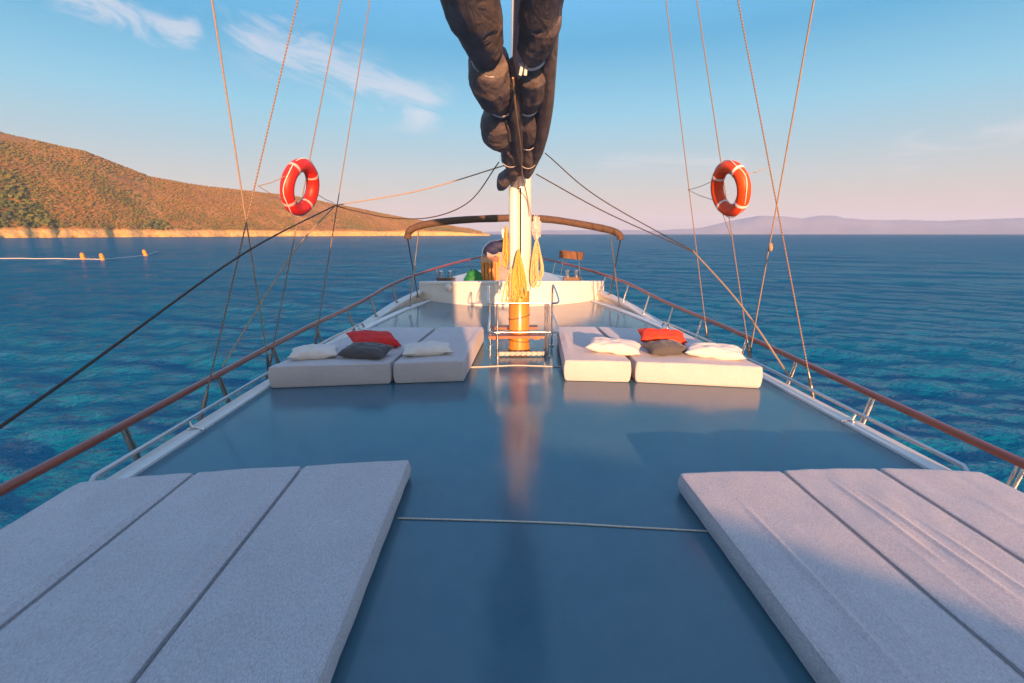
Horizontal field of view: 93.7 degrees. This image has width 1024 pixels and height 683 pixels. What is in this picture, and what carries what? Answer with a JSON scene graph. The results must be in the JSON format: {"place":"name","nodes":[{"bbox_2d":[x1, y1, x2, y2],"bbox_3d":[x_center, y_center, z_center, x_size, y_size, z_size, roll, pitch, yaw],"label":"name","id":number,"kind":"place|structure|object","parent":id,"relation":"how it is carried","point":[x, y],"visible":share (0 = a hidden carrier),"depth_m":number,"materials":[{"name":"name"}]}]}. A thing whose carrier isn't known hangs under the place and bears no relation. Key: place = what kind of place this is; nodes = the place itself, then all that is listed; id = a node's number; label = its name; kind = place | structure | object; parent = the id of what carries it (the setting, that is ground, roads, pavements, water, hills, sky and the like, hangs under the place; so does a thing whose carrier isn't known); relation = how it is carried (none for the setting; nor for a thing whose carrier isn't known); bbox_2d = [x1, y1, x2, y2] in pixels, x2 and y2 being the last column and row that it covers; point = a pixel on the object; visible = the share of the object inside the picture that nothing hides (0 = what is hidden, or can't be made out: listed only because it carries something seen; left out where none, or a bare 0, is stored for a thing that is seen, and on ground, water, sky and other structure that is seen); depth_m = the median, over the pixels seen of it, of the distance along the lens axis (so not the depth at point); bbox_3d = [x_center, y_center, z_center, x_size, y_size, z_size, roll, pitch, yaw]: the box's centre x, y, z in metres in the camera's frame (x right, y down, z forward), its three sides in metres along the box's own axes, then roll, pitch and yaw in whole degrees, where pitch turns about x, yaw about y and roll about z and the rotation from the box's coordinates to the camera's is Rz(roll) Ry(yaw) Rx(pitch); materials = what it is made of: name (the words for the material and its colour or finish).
{"place":"outdoors","nodes":[
{"label":"outdoors","id":0,"kind":"place"},
{"bbox_2d":[0,133,489,237],"bbox_3d":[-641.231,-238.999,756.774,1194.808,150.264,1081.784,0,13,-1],"label":"hill","id":1,"kind":"structure","parent":0,"point":[22,231],"depth_m":676.69,"materials":[{"name":"brown plant"}]},
{"bbox_2d":[0,131,481,233],"bbox_3d":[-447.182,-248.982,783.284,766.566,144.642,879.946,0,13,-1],"label":"scrub","id":2,"kind":"object","parent":1,"relation":"on","point":[37,210],"visible":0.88,"depth_m":664.12,"materials":[{"name":"green plant"}]},
{"bbox_2d":[497,253,508,278],"bbox_3d":[-0.348,-2.254,14.438,0.510,0.788,0.389,0,13,-1],"label":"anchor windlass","id":3,"kind":"object","parent":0,"point":[503,272],"visible":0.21,"depth_m":14.32,"materials":[{"name":"white paint"}]},
{"bbox_2d":[0,234,1023,528],"bbox_3d":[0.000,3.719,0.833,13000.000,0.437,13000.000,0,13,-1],"label":"sea","id":4,"kind":"structure","parent":0,"point":[930,324],"depth_m":23.71,"materials":[{"name":"liquid"}]},
{"bbox_2d":[0,252,154,259],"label":"float line","id":5,"kind":"object","parent":4,"relation":"on","point":[59,258],"visible":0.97,"depth_m":74.39,"materials":[{"name":"plastic"}]},
{"bbox_2d":[80,253,85,259],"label":"marker float","id":6,"kind":"object","parent":4,"relation":"on","point":[82,256],"visible":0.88,"depth_m":73.00,"materials":[{"name":"yellow plastic"}]},
{"bbox_2d":[99,253,104,259],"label":"marker float","id":7,"kind":"object","parent":4,"relation":"on","point":[101,256],"visible":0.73,"depth_m":71.62,"materials":[{"name":"yellow plastic"}]},
{"bbox_2d":[325,270,701,343],"bbox_3d":[0.132,1.481,6.127,7.240,3.231,25.300,0,13,-1],"label":"hull","id":8,"kind":"object","parent":4,"relation":"on","point":[603,297],"visible":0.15,"depth_m":11.87,"materials":[{"name":"paint"}]},
{"bbox_2d":[211,0,269,369],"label":"shroud","id":9,"kind":"object","parent":8,"relation":"attached to","point":[267,358],"visible":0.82,"depth_m":4.90,"materials":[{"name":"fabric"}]},
{"bbox_2d":[0,255,486,496],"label":"handrail","id":10,"kind":"object","parent":8,"relation":"on","point":[15,482],"visible":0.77,"depth_m":4.62,"materials":[{"name":"brown wood"}]},
{"bbox_2d":[198,0,298,421],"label":"shroud","id":11,"kind":"object","parent":8,"relation":"attached to","point":[204,401],"visible":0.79,"depth_m":5.20,"materials":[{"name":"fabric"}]},
{"bbox_2d":[258,158,332,216],"bbox_3d":[-2.606,-1.990,6.390,0.371,0.678,2.457,0,13,-1],"label":"lifebuoy","id":12,"kind":"object","parent":11,"relation":"attached to","point":[294,169],"visible":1,"depth_m":5.69,"materials":[{"name":"plastic"}]},
{"bbox_2d":[266,0,341,379],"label":"shroud","id":13,"kind":"object","parent":8,"relation":"attached to","point":[270,357],"visible":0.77,"depth_m":6.47,"materials":[{"name":"metal"}]},
{"bbox_2d":[314,0,369,343],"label":"shroud","id":14,"kind":"object","parent":8,"relation":"attached to","point":[316,337],"visible":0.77,"depth_m":7.51,"materials":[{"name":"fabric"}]},
{"bbox_2d":[0,205,334,428],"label":"guy rope","id":15,"kind":"object","parent":14,"relation":"attached to","point":[33,403],"visible":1,"depth_m":3.33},
{"bbox_2d":[221,207,333,366],"bbox_3d":[-3.150,-0.929,6.658,0.075,1.994,2.508,3,13,14],"label":"lashing rope","id":16,"kind":"object","parent":14,"relation":"attached to","point":[270,288],"visible":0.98,"depth_m":6.40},
{"bbox_2d":[337,162,498,218],"bbox_3d":[-1.484,-2.243,7.240,2.739,0.777,0.083,4,13,16],"label":"slack rope","id":17,"kind":"object","parent":14,"relation":"hanging from","point":[428,217],"visible":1,"depth_m":7.25,"materials":[{"name":"black fabric"}]},
{"bbox_2d":[335,165,503,205],"bbox_3d":[-1.444,-2.325,7.197,2.828,0.525,0.030,3,13,15],"label":"sheet rope","id":18,"kind":"object","parent":14,"relation":"attached to","point":[421,189],"visible":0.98,"depth_m":7.19,"materials":[{"name":"brown fabric"}]},
{"bbox_2d":[404,214,623,306],"bbox_3d":[0.073,-2.056,12.047,5.298,2.151,1.700,0,13,-1],"label":"awning frame","id":19,"kind":"object","parent":8,"relation":"on","point":[418,226],"visible":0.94,"depth_m":11.22,"materials":[{"name":"metal"}]},
{"bbox_2d":[559,250,583,276],"bbox_3d":[1.788,-2.339,14.487,0.714,0.803,0.230,4,13,16],"label":"seat","id":20,"kind":"object","parent":8,"relation":"attached to","point":[563,254],"visible":0.95,"depth_m":14.34,"materials":[{"name":"brown wood"}]},
{"bbox_2d":[666,0,708,342],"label":"shroud","id":21,"kind":"object","parent":8,"relation":"attached to","point":[706,332],"visible":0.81,"depth_m":7.74,"materials":[{"name":"metal"}]},
{"bbox_2d":[696,0,751,358],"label":"shroud","id":22,"kind":"object","parent":8,"relation":"attached to","point":[748,347],"visible":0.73,"depth_m":6.77,"materials":[{"name":"metal"}]},
{"bbox_2d":[688,159,765,235],"bbox_3d":[2.908,-1.947,6.741,0.512,0.918,2.295,2,13,10],"label":"lifebuoy","id":23,"kind":"object","parent":22,"relation":"attached to","point":[737,171],"visible":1,"depth_m":5.84,"materials":[{"name":"plastic"}]},
{"bbox_2d":[737,0,815,398],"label":"shroud","id":24,"kind":"object","parent":8,"relation":"attached to","point":[810,382],"visible":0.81,"depth_m":5.65,"materials":[{"name":"metal"}]},
{"bbox_2d":[531,255,1023,488],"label":"handrail","id":25,"kind":"object","parent":8,"relation":"on","point":[1000,453],"visible":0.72,"depth_m":5.03,"materials":[{"name":"brown wood"}]},
{"bbox_2d":[0,0,1023,231],"label":"sky","id":26,"kind":"structure","parent":0,"point":[905,109],"materials":[{"name":"blue"}]},
{"bbox_2d":[135,301,923,682],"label":"deck","id":27,"kind":"structure","parent":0,"point":[487,441],"depth_m":3.35,"materials":[{"name":"paint"}]},
{"bbox_2d":[0,473,192,629],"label":"mattress","id":28,"kind":"object","parent":27,"relation":"on","point":[48,546],"visible":0.88,"depth_m":2.73,"materials":[{"name":"fabric"}]},
{"bbox_2d":[0,466,301,682],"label":"mattress","id":29,"kind":"object","parent":27,"relation":"on","point":[120,607],"visible":0.94,"depth_m":2.30,"materials":[{"name":"fabric"}]},
{"bbox_2d":[136,460,410,682],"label":"mattress","id":30,"kind":"object","parent":27,"relation":"on","point":[280,601],"visible":1,"depth_m":2.29,"materials":[{"name":"fabric"}]},
{"bbox_2d":[268,327,434,387],"bbox_3d":[-2.088,0.157,6.892,1.388,0.274,2.591,1,13,5],"label":"mattress","id":31,"kind":"object","parent":27,"relation":"on","point":[337,370],"visible":0.55,"depth_m":5.83,"materials":[{"name":"fabric"}]},
{"bbox_2d":[288,344,339,359],"bbox_3d":[-2.512,0.131,6.117,0.600,0.172,0.379,-3,13,-15],"label":"pillow","id":32,"kind":"object","parent":31,"relation":"on","point":[313,351],"visible":1,"depth_m":6.00,"materials":[{"name":"white fabric"}]},
{"bbox_2d":[337,342,393,359],"bbox_3d":[-1.867,0.118,6.130,0.620,0.203,0.377,2,13,10],"label":"pillow","id":33,"kind":"object","parent":31,"relation":"on","point":[365,350],"visible":0.98,"depth_m":6.00,"materials":[{"name":"grey fabric"}]},
{"bbox_2d":[346,330,401,347],"bbox_3d":[-1.903,-0.031,6.608,0.667,0.240,0.469,-8,15,-32],"label":"pillow","id":34,"kind":"object","parent":31,"relation":"on","point":[385,337],"visible":0.77,"depth_m":6.52,"materials":[{"name":"red fabric"}]},
{"bbox_2d":[393,327,483,382],"bbox_3d":[-0.960,0.125,7.015,0.867,0.281,2.390,1,13,3],"label":"mattress","id":35,"kind":"object","parent":27,"relation":"on","point":[464,346],"visible":0.75,"depth_m":6.00,"materials":[{"name":"fabric"}]},
{"bbox_2d":[402,341,452,356],"bbox_3d":[-1.118,0.095,6.308,0.660,0.158,0.419,-3,13,-13],"label":"pillow","id":36,"kind":"object","parent":35,"relation":"on","point":[427,348],"visible":0.99,"depth_m":6.17,"materials":[{"name":"white fabric"}]},
{"bbox_2d":[419,271,603,305],"bbox_3d":[-0.585,-1.621,14.671,4.687,0.950,5.690,-7,15,-29],"label":"raised foredeck","id":37,"kind":"object","parent":27,"relation":"on","point":[462,291],"visible":0.73,"depth_m":12.57,"materials":[{"name":"white paint"}]},
{"bbox_2d":[436,270,454,280],"bbox_3d":[-1.899,-1.872,13.782,0.520,0.330,0.200,0,13,-1],"label":"mooring bollard","id":38,"kind":"object","parent":37,"relation":"on","point":[449,278],"visible":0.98,"depth_m":13.71,"materials":[{"name":"silver metal"}]},
{"bbox_2d":[445,284,451,290],"bbox_3d":[-1.671,-1.409,12.548,0.189,0.191,0.081,3,13,12],"label":"deck lamp","id":39,"kind":"object","parent":37,"relation":"on","point":[448,287],"visible":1,"depth_m":12.53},
{"bbox_2d":[464,269,482,280],"bbox_3d":[-1.092,-1.842,13.509,0.546,0.425,0.515,0,13,-1],"label":"net heap","id":40,"kind":"object","parent":37,"relation":"on","point":[474,275],"visible":0.85,"depth_m":13.34,"materials":[{"name":"green fabric"}]},
{"bbox_2d":[481,257,498,280],"bbox_3d":[-0.632,-2.068,13.792,0.520,0.707,0.484,0,13,-1],"label":"slatted crate","id":41,"kind":"object","parent":37,"relation":"on","point":[489,268],"visible":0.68,"depth_m":13.59,"materials":[{"name":"brown wood"}]},
{"bbox_2d":[482,239,508,268],"bbox_3d":[-0.534,-2.617,15.082,0.857,1.216,0.424,0,13,-1],"label":"covered bundle","id":42,"kind":"object","parent":37,"relation":"on","point":[493,248],"visible":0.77,"depth_m":14.88,"materials":[{"name":"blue fabric"}]},
{"bbox_2d":[563,270,581,280],"bbox_3d":[1.762,-1.935,14.064,0.520,0.330,0.200,0,13,-1],"label":"mooring bollard","id":43,"kind":"object","parent":37,"relation":"on","point":[569,278],"visible":0.99,"depth_m":13.99,"materials":[{"name":"silver metal"}]},
{"bbox_2d":[470,365,561,367],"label":"deck rope","id":44,"kind":"object","parent":27,"relation":"on","point":[516,365],"visible":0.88,"depth_m":6.67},
{"bbox_2d":[489,0,543,350],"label":"mast","id":45,"kind":"object","parent":27,"relation":"on","point":[520,221],"visible":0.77,"depth_m":7.12,"materials":[{"name":"white wood"}]},
{"bbox_2d":[502,225,508,268],"bbox_3d":[-0.096,-1.395,7.106,0.095,0.635,0.140,4,13,19],"label":"rope coil","id":46,"kind":"object","parent":45,"relation":"hanging from","point":[505,252],"visible":1,"depth_m":7.08,"materials":[{"name":"yellow fabric"}]},
{"bbox_2d":[501,267,519,301],"bbox_3d":[-0.016,-0.814,7.025,0.286,0.542,0.135,0,13,-1],"label":"rope coil","id":47,"kind":"object","parent":45,"relation":"hanging from","point":[508,281],"visible":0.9,"depth_m":7.01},
{"bbox_2d":[511,0,525,187],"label":"boom","id":48,"kind":"object","parent":45,"relation":"attached to","point":[517,60],"visible":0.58,"depth_m":3.63,"materials":[{"name":"paint"}]},
{"bbox_2d":[440,0,563,190],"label":"furled sail","id":49,"kind":"object","parent":48,"relation":"attached to","point":[476,27],"visible":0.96,"depth_m":3.84,"materials":[{"name":"black fabric"}]},
{"bbox_2d":[512,77,531,214],"bbox_3d":[0.103,-1.993,5.435,0.098,0.984,2.922,1,13,5],"label":"hanging rope","id":50,"kind":"object","parent":49,"relation":"hanging from","point":[514,96],"visible":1,"depth_m":4.82,"materials":[{"name":"brown fabric"}]},
{"bbox_2d":[511,249,526,300],"bbox_3d":[0.104,-0.954,6.964,0.241,0.753,0.135,0,13,-1],"label":"rope coil","id":51,"kind":"object","parent":45,"relation":"hanging from","point":[519,277],"visible":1,"depth_m":6.94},
{"bbox_2d":[532,215,540,239],"bbox_3d":[0.364,-1.675,7.083,0.138,0.398,0.119,0,13,-1],"label":"rope coil","id":52,"kind":"object","parent":45,"relation":"attached to","point":[536,229],"visible":0.99,"depth_m":7.05,"materials":[{"name":"white fabric"}]},
{"bbox_2d":[530,239,543,287],"bbox_3d":[0.373,-1.154,7.171,0.217,0.731,0.139,0,13,-1],"label":"rope coil","id":53,"kind":"object","parent":45,"relation":"hanging from","point":[535,276],"visible":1,"depth_m":7.14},
{"bbox_2d":[487,284,559,357],"bbox_3d":[0.156,-0.340,7.438,1.100,1.013,0.851,0,13,-1],"label":"mast guard","id":54,"kind":"object","parent":27,"relation":"on","point":[528,353],"visible":1,"depth_m":7.19,"materials":[{"name":"metal"}]},
{"bbox_2d":[106,299,950,479],"bbox_3d":[0.178,1.213,4.120,6.410,0.632,21.500,0,13,-1],"label":"deck edge","id":55,"kind":"object","parent":27,"relation":"attached to","point":[144,462],"visible":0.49,"depth_m":4.57,"materials":[{"name":"paint"}]},
{"bbox_2d":[88,322,365,481],"bbox_3d":[-2.941,0.342,6.368,0.231,0.119,6.246,0,13,1],"label":"grab rail","id":56,"kind":"object","parent":55,"relation":"on","point":[95,475],"visible":0.69,"depth_m":4.40,"materials":[{"name":"metal"}]},
{"bbox_2d":[661,321,969,470],"bbox_3d":[3.179,0.309,6.514,0.230,0.119,6.246,-1,13,-4],"label":"grab rail","id":57,"kind":"object","parent":55,"relation":"on","point":[963,466],"visible":0.73,"depth_m":4.64,"materials":[{"name":"metal"}]},
{"bbox_2d":[398,517,708,531],"bbox_3d":[0.241,1.156,3.047,1.961,0.010,0.033,1,13,4],"label":"deck rope","id":58,"kind":"object","parent":27,"relation":"on","point":[555,523],"visible":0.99,"depth_m":3.05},
{"bbox_2d":[557,327,630,381],"bbox_3d":[1.036,0.122,7.045,0.828,0.275,2.299,0,13,-1],"label":"mattress","id":59,"kind":"object","parent":27,"relation":"on","point":[580,361],"visible":0.84,"depth_m":6.01,"materials":[{"name":"fabric"}]},
{"bbox_2d":[585,337,641,355],"bbox_3d":[1.358,0.061,6.383,0.721,0.186,0.418,4,13,18],"label":"pillow","id":60,"kind":"object","parent":59,"relation":"on","point":[617,346],"visible":1,"depth_m":6.26,"materials":[{"name":"white fabric"}]},
{"bbox_2d":[598,327,762,387],"bbox_3d":[2.214,0.147,6.930,1.466,0.276,2.568,0,13,-1],"label":"mattress","id":61,"kind":"object","parent":27,"relation":"on","point":[648,367],"visible":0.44,"depth_m":5.86,"materials":[{"name":"fabric"}]},
{"bbox_2d":[637,328,686,344],"bbox_3d":[2.097,-0.067,6.700,0.664,0.216,0.370,1,13,6],"label":"pillow","id":62,"kind":"object","parent":61,"relation":"on","point":[649,334],"visible":0.71,"depth_m":6.59,"materials":[{"name":"red fabric"}]},
{"bbox_2d":[642,339,687,355],"bbox_3d":[2.005,0.088,6.282,0.540,0.195,0.338,-3,13,-11],"label":"pillow","id":63,"kind":"object","parent":61,"relation":"on","point":[665,347],"visible":0.98,"depth_m":6.17,"materials":[{"name":"grey fabric"}]},
{"bbox_2d":[684,342,745,359],"bbox_3d":[2.586,0.120,6.139,0.721,0.195,0.398,4,13,18],"label":"pillow","id":64,"kind":"object","parent":61,"relation":"on","point":[720,351],"visible":0.99,"depth_m":6.02,"materials":[{"name":"white fabric"}]},
{"bbox_2d":[678,471,1023,682],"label":"mattress","id":65,"kind":"object","parent":27,"relation":"on","point":[839,601],"visible":1,"depth_m":2.27,"materials":[{"name":"fabric"}]},
{"bbox_2d":[784,468,1023,678],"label":"mattress","id":66,"kind":"object","parent":27,"relation":"on","point":[968,579],"visible":0.94,"depth_m":2.56,"materials":[{"name":"fabric"}]},
{"bbox_2d":[880,468,1023,562],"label":"mattress","id":67,"kind":"object","parent":27,"relation":"on","point":[989,508],"visible":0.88,"depth_m":3.06,"materials":[{"name":"fabric"}]},
{"bbox_2d":[485,215,1023,233],"bbox_3d":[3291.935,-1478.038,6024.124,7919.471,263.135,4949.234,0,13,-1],"label":"mountains","id":68,"kind":"structure","parent":0,"point":[821,224],"depth_m":6260.94,"materials":[{"name":"stone"}]},
{"bbox_2d":[747,0,814,360],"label":"shroud","id":69,"kind":"object","parent":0,"point":[770,247],"visible":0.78,"depth_m":5.19,"materials":[{"name":"metal"}]},
{"bbox_2d":[693,250,792,382],"bbox_3d":[3.360,-0.506,7.147,0.072,1.599,2.414,-3,13,-13],"label":"guy rope","id":70,"kind":"object","parent":69,"relation":"attached to","point":[753,322],"visible":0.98,"depth_m":6.95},
{"bbox_2d":[536,174,692,251],"bbox_3d":[1.698,-1.956,7.489,2.913,1.143,0.031,-5,13,-20],"label":"sheet rope","id":71,"kind":"object","parent":70,"relation":"attached to","point":[610,214],"visible":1,"depth_m":7.42,"materials":[{"name":"black fabric"}]},
{"bbox_2d":[545,153,692,250],"bbox_3d":[1.756,-2.102,7.468,2.797,1.413,0.052,-5,14,-21],"label":"sheet rope","id":72,"kind":"object","parent":70,"relation":"attached to","point":[613,206],"visible":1,"depth_m":7.39,"materials":[{"name":"black fabric"}]}
]}

